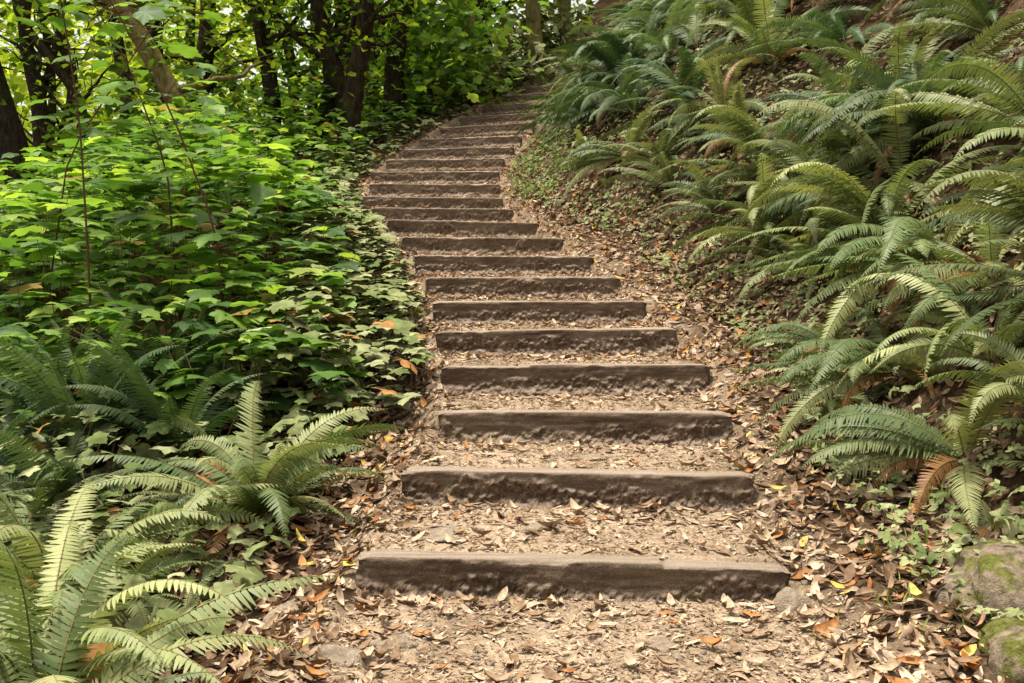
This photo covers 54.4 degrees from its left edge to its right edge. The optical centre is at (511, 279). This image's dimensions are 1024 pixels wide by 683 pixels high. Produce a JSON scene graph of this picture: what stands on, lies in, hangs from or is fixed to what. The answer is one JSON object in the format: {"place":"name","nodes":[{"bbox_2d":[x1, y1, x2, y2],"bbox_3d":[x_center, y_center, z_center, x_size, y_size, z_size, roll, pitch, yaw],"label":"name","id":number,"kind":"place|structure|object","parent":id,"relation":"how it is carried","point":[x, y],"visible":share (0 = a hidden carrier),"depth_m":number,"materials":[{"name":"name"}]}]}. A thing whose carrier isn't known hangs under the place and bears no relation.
{"place":"outdoors","nodes":[
{"label":"outdoors","id":0,"kind":"place"},
{"bbox_2d":[0,0,597,231],"label":"sky","id":1,"kind":"structure","parent":0,"point":[224,11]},
{"bbox_2d":[0,0,1023,682],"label":"ground","id":2,"kind":"structure","parent":0,"point":[868,522],"depth_m":5.11,"materials":[{"name":"soil"}]},
{"bbox_2d":[0,369,85,491],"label":"sword fern","id":3,"kind":"object","parent":2,"relation":"on","point":[20,431],"visible":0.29,"depth_m":5.73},
{"bbox_2d":[0,0,86,214],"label":"distant tree","id":4,"kind":"object","parent":2,"relation":"on","point":[39,109],"visible":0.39,"depth_m":26.29,"materials":[{"name":"brown plant"}]},
{"bbox_2d":[0,0,121,288],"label":"bay laurel tree","id":5,"kind":"object","parent":2,"relation":"on","point":[13,138],"visible":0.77,"depth_m":16.87,"materials":[{"name":"brown plant"}]},
{"bbox_2d":[12,0,112,245],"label":"distant tree","id":6,"kind":"object","parent":2,"relation":"on","point":[57,69],"visible":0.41,"depth_m":26.16,"materials":[{"name":"brown plant"}]},
{"bbox_2d":[0,314,154,457],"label":"sword fern","id":7,"kind":"object","parent":2,"relation":"on","point":[4,396],"visible":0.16,"depth_m":6.03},
{"bbox_2d":[13,0,145,367],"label":"tall cane shrub","id":8,"kind":"object","parent":2,"relation":"on","point":[59,24],"visible":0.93,"depth_m":6.97,"materials":[{"name":"green plant"}]},
{"bbox_2d":[0,467,174,567],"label":"sword fern","id":9,"kind":"object","parent":2,"relation":"on","point":[59,503],"visible":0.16,"depth_m":4.70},
{"bbox_2d":[0,427,213,524],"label":"sword fern","id":10,"kind":"object","parent":2,"relation":"on","point":[41,473],"visible":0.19,"depth_m":5.06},
{"bbox_2d":[0,307,215,473],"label":"sword fern","id":11,"kind":"object","parent":2,"relation":"on","point":[50,380],"visible":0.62,"depth_m":5.74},
{"bbox_2d":[1,544,227,635],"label":"sword fern","id":12,"kind":"object","parent":2,"relation":"on","point":[150,562],"visible":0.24,"depth_m":4.02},
{"bbox_2d":[0,480,229,682],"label":"sword fern","id":13,"kind":"object","parent":2,"relation":"on","point":[110,618],"visible":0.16,"depth_m":3.80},
{"bbox_2d":[28,0,224,317],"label":"tall cane shrub","id":14,"kind":"object","parent":2,"relation":"on","point":[213,17],"visible":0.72,"depth_m":8.37,"materials":[{"name":"green plant"}]},
{"bbox_2d":[48,0,207,321],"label":"tall cane shrub","id":15,"kind":"object","parent":2,"relation":"on","point":[104,89],"visible":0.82,"depth_m":7.43,"materials":[{"name":"green plant"}]},
{"bbox_2d":[38,0,230,386],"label":"tall cane shrub","id":16,"kind":"object","parent":2,"relation":"on","point":[145,14],"visible":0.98,"depth_m":6.93,"materials":[{"name":"green plant"}]},
{"bbox_2d":[0,478,289,654],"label":"sword fern","id":17,"kind":"object","parent":2,"relation":"on","point":[17,532],"visible":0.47,"depth_m":4.33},
{"bbox_2d":[25,0,270,208],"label":"bay laurel tree","id":18,"kind":"object","parent":2,"relation":"on","point":[116,56],"visible":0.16,"depth_m":22.39,"materials":[{"name":"green plant"}]},
{"bbox_2d":[0,533,309,682],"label":"sword fern","id":19,"kind":"object","parent":2,"relation":"on","point":[125,675],"visible":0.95,"depth_m":3.05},
{"bbox_2d":[0,520,339,682],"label":"sword fern","id":20,"kind":"object","parent":2,"relation":"on","point":[26,633],"visible":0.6,"depth_m":3.21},
{"bbox_2d":[59,326,283,470],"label":"sword fern","id":21,"kind":"object","parent":2,"relation":"on","point":[139,383],"visible":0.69,"depth_m":5.54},
{"bbox_2d":[80,285,268,471],"bbox_3d":[-2.097,0.604,6.345,1.237,1.179,1.426,0,0,-21],"label":"sword fern","id":22,"kind":"object","parent":2,"relation":"on","point":[213,342],"visible":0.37,"depth_m":6.27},
{"bbox_2d":[3,0,357,212],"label":"bay laurel tree","id":23,"kind":"object","parent":2,"relation":"on","point":[208,88],"visible":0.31,"depth_m":16.47,"materials":[{"name":"green plant"}]},
{"bbox_2d":[0,74,368,404],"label":"thimbleberry thicket","id":24,"kind":"object","parent":2,"relation":"on","point":[135,185],"visible":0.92,"depth_m":8.86,"materials":[{"name":"green plant"}]},
{"bbox_2d":[0,258,370,489],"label":"thimbleberry thicket","id":25,"kind":"object","parent":2,"relation":"on","point":[105,317],"visible":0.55,"depth_m":6.41,"materials":[{"name":"green plant"}]},
{"bbox_2d":[16,0,364,212],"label":"bay laurel tree","id":26,"kind":"object","parent":2,"relation":"on","point":[164,78],"visible":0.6,"depth_m":14.43,"materials":[{"name":"green plant"}]},
{"bbox_2d":[0,334,387,682],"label":"bramble groundcover","id":27,"kind":"object","parent":2,"relation":"on","point":[248,572],"visible":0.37,"depth_m":5.17,"materials":[{"name":"green plant"}]},
{"bbox_2d":[117,0,307,211],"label":"bay laurel tree","id":28,"kind":"object","parent":2,"relation":"on","point":[203,45],"visible":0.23,"depth_m":19.37,"materials":[{"name":"green plant"}]},
{"bbox_2d":[0,0,447,319],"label":"evergreen undergrowth","id":29,"kind":"object","parent":2,"relation":"on","point":[119,65],"visible":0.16,"depth_m":16.56,"materials":[{"name":"green plant"}]},
{"bbox_2d":[3,109,467,682],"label":"woodland leaf litter","id":30,"kind":"object","parent":2,"relation":"on","point":[315,525],"visible":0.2,"depth_m":5.11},
{"bbox_2d":[0,58,472,290],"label":"thimbleberry thicket","id":31,"kind":"object","parent":2,"relation":"on","point":[287,107],"visible":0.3,"depth_m":17.07,"materials":[{"name":"green plant"}]},
{"bbox_2d":[62,380,410,575],"bbox_3d":[-1.281,1.028,4.953,1.499,0.926,1.635,0,0,10],"label":"sword fern","id":32,"kind":"object","parent":2,"relation":"on","point":[317,448],"visible":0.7,"depth_m":4.82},
{"bbox_2d":[139,406,385,534],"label":"sword fern","id":33,"kind":"object","parent":2,"relation":"on","point":[310,435],"visible":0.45,"depth_m":4.90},
{"bbox_2d":[0,0,634,268],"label":"distant woodland foliage","id":34,"kind":"object","parent":2,"relation":"on","point":[19,90],"visible":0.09,"depth_m":33.22,"materials":[{"name":"green plant"}]},
{"bbox_2d":[266,0,386,157],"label":"bay laurel tree","id":35,"kind":"object","parent":2,"relation":"on","point":[330,104],"visible":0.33,"depth_m":18.90,"materials":[{"name":"brown plant"}]},
{"bbox_2d":[201,0,461,167],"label":"bay laurel tree","id":36,"kind":"object","parent":2,"relation":"on","point":[261,30],"visible":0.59,"depth_m":18.38,"materials":[{"name":"brown plant"}]},
{"bbox_2d":[305,644,374,667],"bbox_3d":[-0.621,1.339,3.525,0.310,0.072,0.159,0,0,31],"label":"trail stone","id":37,"kind":"object","parent":2,"relation":"on","point":[351,656],"visible":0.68,"depth_m":3.49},
{"bbox_2d":[247,160,434,431],"bbox_3d":[-1.638,-0.296,9.502,1.465,2.516,7.509,0,0,-12],"label":"thimbleberry thicket","id":38,"kind":"object","parent":2,"relation":"on","point":[395,292],"visible":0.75,"depth_m":7.17,"materials":[{"name":"green plant"}]},
{"bbox_2d":[191,0,499,137],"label":"bay laurel tree","id":39,"kind":"object","parent":2,"relation":"on","point":[328,56],"visible":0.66,"depth_m":18.08,"materials":[{"name":"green plant"}]},
{"bbox_2d":[275,0,457,155],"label":"bay laurel tree","id":40,"kind":"object","parent":2,"relation":"on","point":[366,13],"visible":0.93,"depth_m":17.36,"materials":[{"name":"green plant"}]},
{"bbox_2d":[278,0,514,127],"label":"bay laurel tree","id":41,"kind":"object","parent":2,"relation":"on","point":[394,77],"visible":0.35,"depth_m":19.35,"materials":[{"name":"brown plant"}]},
{"bbox_2d":[271,66,530,226],"bbox_3d":[-1.650,-2.814,17.691,2.435,4.530,11.567,0,0,13],"label":"bramble groundcover","id":42,"kind":"object","parent":2,"relation":"on","point":[347,175],"visible":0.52,"depth_m":17.11,"materials":[{"name":"green plant"}]},
{"bbox_2d":[360,196,502,208],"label":"timber step","id":43,"kind":"object","parent":2,"relation":"on","point":[443,202],"visible":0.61,"depth_m":13.19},
{"bbox_2d":[369,184,500,197],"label":"timber step","id":44,"kind":"object","parent":2,"relation":"on","point":[441,190],"visible":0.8,"depth_m":14.00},
{"bbox_2d":[370,171,499,183],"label":"timber step","id":45,"kind":"object","parent":2,"relation":"on","point":[447,177],"visible":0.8,"depth_m":14.82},
{"bbox_2d":[371,207,513,222],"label":"timber step","id":46,"kind":"object","parent":2,"relation":"on","point":[495,215],"visible":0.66,"depth_m":12.36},
{"bbox_2d":[342,0,548,127],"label":"vine maple shrub","id":47,"kind":"object","parent":2,"relation":"on","point":[447,44],"visible":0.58,"depth_m":19.95,"materials":[{"name":"green plant"}]},
{"bbox_2d":[386,158,504,171],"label":"timber step","id":48,"kind":"object","parent":2,"relation":"on","point":[415,165],"visible":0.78,"depth_m":15.64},
{"bbox_2d":[402,147,513,159],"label":"timber step","id":49,"kind":"object","parent":2,"relation":"on","point":[476,152],"visible":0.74,"depth_m":16.46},
{"bbox_2d":[386,220,538,237],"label":"timber step","id":50,"kind":"object","parent":2,"relation":"on","point":[463,228],"visible":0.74,"depth_m":11.51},
{"bbox_2d":[419,136,521,148],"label":"timber step","id":51,"kind":"object","parent":2,"relation":"on","point":[492,141],"visible":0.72,"depth_m":17.28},
{"bbox_2d":[399,237,564,255],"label":"timber step","id":52,"kind":"object","parent":2,"relation":"on","point":[465,245],"visible":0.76,"depth_m":10.69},
{"bbox_2d":[439,123,534,137],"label":"timber step","id":53,"kind":"object","parent":2,"relation":"on","point":[484,130],"visible":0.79,"depth_m":18.11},
{"bbox_2d":[413,255,594,275],"bbox_3d":[-0.057,-0.090,9.908,1.861,0.304,0.204,0,0,-14],"label":"timber step","id":54,"kind":"object","parent":2,"relation":"on","point":[493,265],"visible":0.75,"depth_m":9.86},
{"bbox_2d":[433,2,593,92],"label":"thimbleberry shrub","id":55,"kind":"object","parent":2,"relation":"on","point":[535,75],"visible":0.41,"depth_m":21.85,"materials":[{"name":"green plant"}]},
{"bbox_2d":[425,277,620,299],"bbox_3d":[0.117,0.124,9.085,1.824,0.306,0.203,0,0,-11],"label":"timber step","id":56,"kind":"object","parent":2,"relation":"on","point":[571,287],"visible":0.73,"depth_m":9.05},
{"bbox_2d":[515,0,546,78],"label":"mossy tree","id":57,"kind":"object","parent":2,"relation":"on","point":[533,10],"visible":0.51,"depth_m":22.36,"materials":[{"name":"brown plant"}]},
{"bbox_2d":[432,301,646,326],"bbox_3d":[0.246,0.326,8.262,1.833,0.304,0.199,0,0,-8],"label":"timber step","id":58,"kind":"object","parent":2,"relation":"on","point":[503,312],"visible":0.67,"depth_m":8.22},
{"bbox_2d":[73,20,1023,682],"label":"fallen leaves","id":59,"kind":"object","parent":2,"relation":"on","point":[847,648],"depth_m":4.62,"materials":[{"name":"plant"}]},
{"bbox_2d":[484,0,614,57],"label":"thimbleberry shrub","id":60,"kind":"object","parent":2,"relation":"on","point":[559,24],"visible":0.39,"depth_m":23.94,"materials":[{"name":"green plant"}]},
{"bbox_2d":[435,327,678,357],"bbox_3d":[0.346,0.520,7.445,1.844,0.305,0.202,-1,0,-6],"label":"timber step","id":61,"kind":"object","parent":2,"relation":"on","point":[613,341],"visible":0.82,"depth_m":7.41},
{"bbox_2d":[511,50,623,140],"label":"sword fern","id":62,"kind":"object","parent":2,"relation":"on","point":[549,97],"visible":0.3,"depth_m":15.20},
{"bbox_2d":[355,550,790,603],"bbox_3d":[0.244,1.311,4.138,1.806,0.304,0.197,0,0,4],"label":"timber step","id":63,"kind":"object","parent":2,"relation":"on","point":[524,576],"visible":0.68,"depth_m":4.12,"materials":[{"name":"wood"}]},
{"bbox_2d":[440,363,710,396],"bbox_3d":[0.430,0.710,6.613,1.807,0.306,0.195,0,0,-2],"label":"timber step","id":64,"kind":"object","parent":2,"relation":"on","point":[585,379],"visible":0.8,"depth_m":6.58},
{"bbox_2d":[400,466,754,512],"bbox_3d":[0.317,1.104,4.963,1.771,0.304,0.208,0,0,5],"label":"timber step","id":65,"kind":"object","parent":2,"relation":"on","point":[549,488],"visible":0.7,"depth_m":4.94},
{"bbox_2d":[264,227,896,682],"bbox_3d":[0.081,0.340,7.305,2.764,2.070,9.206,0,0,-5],"label":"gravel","id":66,"kind":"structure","parent":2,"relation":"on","point":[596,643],"depth_m":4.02,"materials":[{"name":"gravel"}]},
{"bbox_2d":[259,179,906,682],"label":"leaf crumbs","id":67,"kind":"object","parent":2,"relation":"on","point":[647,651],"visible":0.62,"depth_m":4.03,"materials":[{"name":"plant"}]},
{"bbox_2d":[438,409,732,445],"bbox_3d":[0.412,0.916,5.789,1.723,0.304,0.208,0,0,3],"label":"timber step","id":68,"kind":"object","parent":2,"relation":"on","point":[600,427],"visible":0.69,"depth_m":5.76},
{"bbox_2d":[192,121,998,638],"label":"grass tufts","id":69,"kind":"object","parent":2,"relation":"on","point":[894,523],"visible":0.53,"depth_m":4.22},
{"bbox_2d":[510,50,681,151],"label":"sword fern","id":70,"kind":"object","parent":2,"relation":"on","point":[583,99],"visible":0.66,"depth_m":13.72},
{"bbox_2d":[557,33,657,104],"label":"sword fern","id":71,"kind":"object","parent":2,"relation":"on","point":[609,60],"visible":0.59,"depth_m":14.52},
{"bbox_2d":[545,100,682,202],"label":"sword fern","id":72,"kind":"object","parent":2,"relation":"on","point":[636,130],"visible":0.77,"depth_m":11.98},
{"bbox_2d":[561,22,685,81],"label":"sword fern","id":73,"kind":"object","parent":2,"relation":"on","point":[598,30],"visible":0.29,"depth_m":14.96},
{"bbox_2d":[580,55,667,124],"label":"sword fern","id":74,"kind":"object","parent":2,"relation":"on","point":[628,106],"visible":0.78,"depth_m":13.14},
{"bbox_2d":[597,0,698,83],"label":"sword fern","id":75,"kind":"object","parent":2,"relation":"on","point":[665,51],"visible":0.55,"depth_m":13.82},
{"bbox_2d":[599,108,698,162],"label":"sword fern","id":76,"kind":"object","parent":2,"relation":"on","point":[658,150],"visible":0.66,"depth_m":11.35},
{"bbox_2d":[595,154,711,192],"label":"sword fern","id":77,"kind":"object","parent":2,"relation":"on","point":[654,168],"visible":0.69,"depth_m":10.76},
{"bbox_2d":[591,46,743,143],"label":"sword fern","id":78,"kind":"object","parent":2,"relation":"on","point":[679,92],"visible":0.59,"depth_m":11.77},
{"bbox_2d":[617,22,736,110],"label":"sword fern","id":79,"kind":"object","parent":2,"relation":"on","point":[700,54],"visible":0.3,"depth_m":12.43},
{"bbox_2d":[653,0,742,51],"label":"sword fern","id":80,"kind":"object","parent":2,"relation":"on","point":[684,31],"visible":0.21,"depth_m":13.51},
{"bbox_2d":[645,54,778,156],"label":"sword fern","id":81,"kind":"object","parent":2,"relation":"on","point":[688,119],"visible":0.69,"depth_m":10.89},
{"bbox_2d":[652,159,777,221],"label":"sword fern","id":82,"kind":"object","parent":2,"relation":"on","point":[706,193],"visible":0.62,"depth_m":9.62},
{"bbox_2d":[671,0,769,71],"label":"sword fern","id":83,"kind":"object","parent":2,"relation":"on","point":[742,13],"visible":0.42,"depth_m":12.27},
{"bbox_2d":[660,79,781,176],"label":"sword fern","id":84,"kind":"object","parent":2,"relation":"on","point":[737,95],"visible":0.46,"depth_m":10.21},
{"bbox_2d":[663,153,820,266],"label":"sword fern","id":85,"kind":"object","parent":2,"relation":"on","point":[760,222],"visible":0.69,"depth_m":8.34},
{"bbox_2d":[512,0,1023,682],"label":"bank leaf litter","id":86,"kind":"object","parent":2,"relation":"on","point":[892,568],"visible":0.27,"depth_m":6.89,"materials":[{"name":"plant"}]},
{"bbox_2d":[656,95,879,200],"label":"sword fern","id":87,"kind":"object","parent":2,"relation":"on","point":[745,131],"visible":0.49,"depth_m":9.26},
{"bbox_2d":[525,6,1023,624],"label":"bramble groundcover","id":88,"kind":"object","parent":2,"relation":"on","point":[949,550],"visible":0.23,"depth_m":6.46,"materials":[{"name":"green plant"}]},
{"bbox_2d":[682,0,875,98],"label":"sword fern","id":89,"kind":"object","parent":2,"relation":"on","point":[758,39],"visible":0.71,"depth_m":11.17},
{"bbox_2d":[542,2,1023,537],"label":"bank groundcover","id":90,"kind":"object","parent":2,"relation":"on","point":[1012,528],"visible":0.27,"depth_m":6.41,"materials":[{"name":"green plant"}]},
{"bbox_2d":[726,294,866,369],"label":"sword fern","id":91,"kind":"object","parent":2,"relation":"on","point":[807,334],"visible":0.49,"depth_m":6.56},
{"bbox_2d":[674,120,925,258],"bbox_3d":[2.533,-0.672,8.175,1.481,1.102,2.402,0,0,-22],"label":"sword fern","id":92,"kind":"object","parent":2,"relation":"on","point":[799,157],"visible":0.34,"depth_m":8.16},
{"bbox_2d":[693,184,908,302],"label":"sword fern","id":93,"kind":"object","parent":2,"relation":"on","point":[812,222],"visible":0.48,"depth_m":7.38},
{"bbox_2d":[738,8,896,53],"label":"sword fern","id":94,"kind":"object","parent":2,"relation":"on","point":[836,30],"visible":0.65,"depth_m":10.43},
{"bbox_2d":[757,52,880,138],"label":"sword fern","id":95,"kind":"object","parent":2,"relation":"on","point":[816,64],"visible":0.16,"depth_m":9.01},
{"bbox_2d":[748,353,901,429],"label":"sword fern","id":96,"kind":"object","parent":2,"relation":"on","point":[832,405],"visible":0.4,"depth_m":5.70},
{"bbox_2d":[724,88,934,258],"bbox_3d":[2.475,-0.760,7.596,1.426,1.185,2.294,0,0,-4],"label":"sword fern","id":97,"kind":"object","parent":2,"relation":"on","point":[877,190],"visible":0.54,"depth_m":7.39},
{"bbox_2d":[742,44,993,181],"bbox_3d":[3.161,-1.442,8.196,2.054,1.243,2.429,-7,0,-23],"label":"sword fern","id":98,"kind":"object","parent":2,"relation":"on","point":[798,117],"visible":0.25,"depth_m":8.28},
{"bbox_2d":[720,277,1021,445],"bbox_3d":[2.021,0.532,5.517,1.476,0.928,1.756,-7,0,-32],"label":"sword fern","id":99,"kind":"object","parent":2,"relation":"on","point":[858,374],"visible":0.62,"depth_m":5.53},
{"bbox_2d":[728,145,1022,294],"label":"sword fern","id":100,"kind":"object","parent":2,"relation":"on","point":[856,202],"visible":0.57,"depth_m":6.88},
{"bbox_2d":[785,18,973,116],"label":"sword fern","id":101,"kind":"object","parent":2,"relation":"on","point":[895,51],"visible":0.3,"depth_m":8.56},
{"bbox_2d":[737,157,1023,353],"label":"sword fern","id":102,"kind":"object","parent":2,"relation":"on","point":[897,235],"visible":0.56,"depth_m":6.04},
{"bbox_2d":[752,10,1023,230],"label":"sword fern","id":103,"kind":"object","parent":2,"relation":"on","point":[854,103],"visible":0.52,"depth_m":7.50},
{"bbox_2d":[755,360,1023,535],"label":"sword fern","id":104,"kind":"object","parent":2,"relation":"on","point":[914,455],"visible":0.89,"depth_m":4.59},
{"bbox_2d":[792,168,1023,340],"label":"sword fern","id":105,"kind":"object","parent":2,"relation":"on","point":[991,253],"visible":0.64,"depth_m":5.61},
{"bbox_2d":[831,47,1023,166],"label":"sword fern","id":106,"kind":"object","parent":2,"relation":"on","point":[898,82],"visible":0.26,"depth_m":7.61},
{"bbox_2d":[835,248,1023,388],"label":"sword fern","id":107,"kind":"object","parent":2,"relation":"on","point":[956,314],"visible":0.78,"depth_m":5.09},
{"bbox_2d":[892,331,973,383],"bbox_3d":[2.337,0.447,5.453,0.480,0.332,0.402,0,0,6],"label":"mossy boulder","id":108,"kind":"object","parent":2,"relation":"on","point":[913,362],"visible":0.28,"depth_m":5.35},
{"bbox_2d":[850,170,1023,351],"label":"sword fern","id":109,"kind":"object","parent":2,"relation":"on","point":[1014,217],"visible":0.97,"depth_m":4.91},
{"bbox_2d":[864,55,1023,144],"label":"sword fern","id":110,"kind":"object","parent":2,"relation":"on","point":[1001,93],"visible":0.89,"depth_m":6.51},
{"bbox_2d":[875,0,1023,49],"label":"sword fern","id":111,"kind":"object","parent":2,"relation":"on","point":[973,16],"visible":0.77,"depth_m":8.45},
{"bbox_2d":[904,331,1023,427],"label":"sword fern","id":112,"kind":"object","parent":2,"relation":"on","point":[996,389],"visible":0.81,"depth_m":4.34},
{"bbox_2d":[913,90,1023,169],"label":"sword fern","id":113,"kind":"object","parent":2,"relation":"on","point":[1013,127],"visible":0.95,"depth_m":6.03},
{"bbox_2d":[935,538,1023,619],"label":"mossy boulder","id":114,"kind":"object","parent":2,"relation":"on","point":[992,571],"visible":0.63,"depth_m":3.62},
{"bbox_2d":[976,616,1023,682],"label":"mossy boulder","id":115,"kind":"object","parent":2,"relation":"on","point":[1003,637],"visible":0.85,"depth_m":3.19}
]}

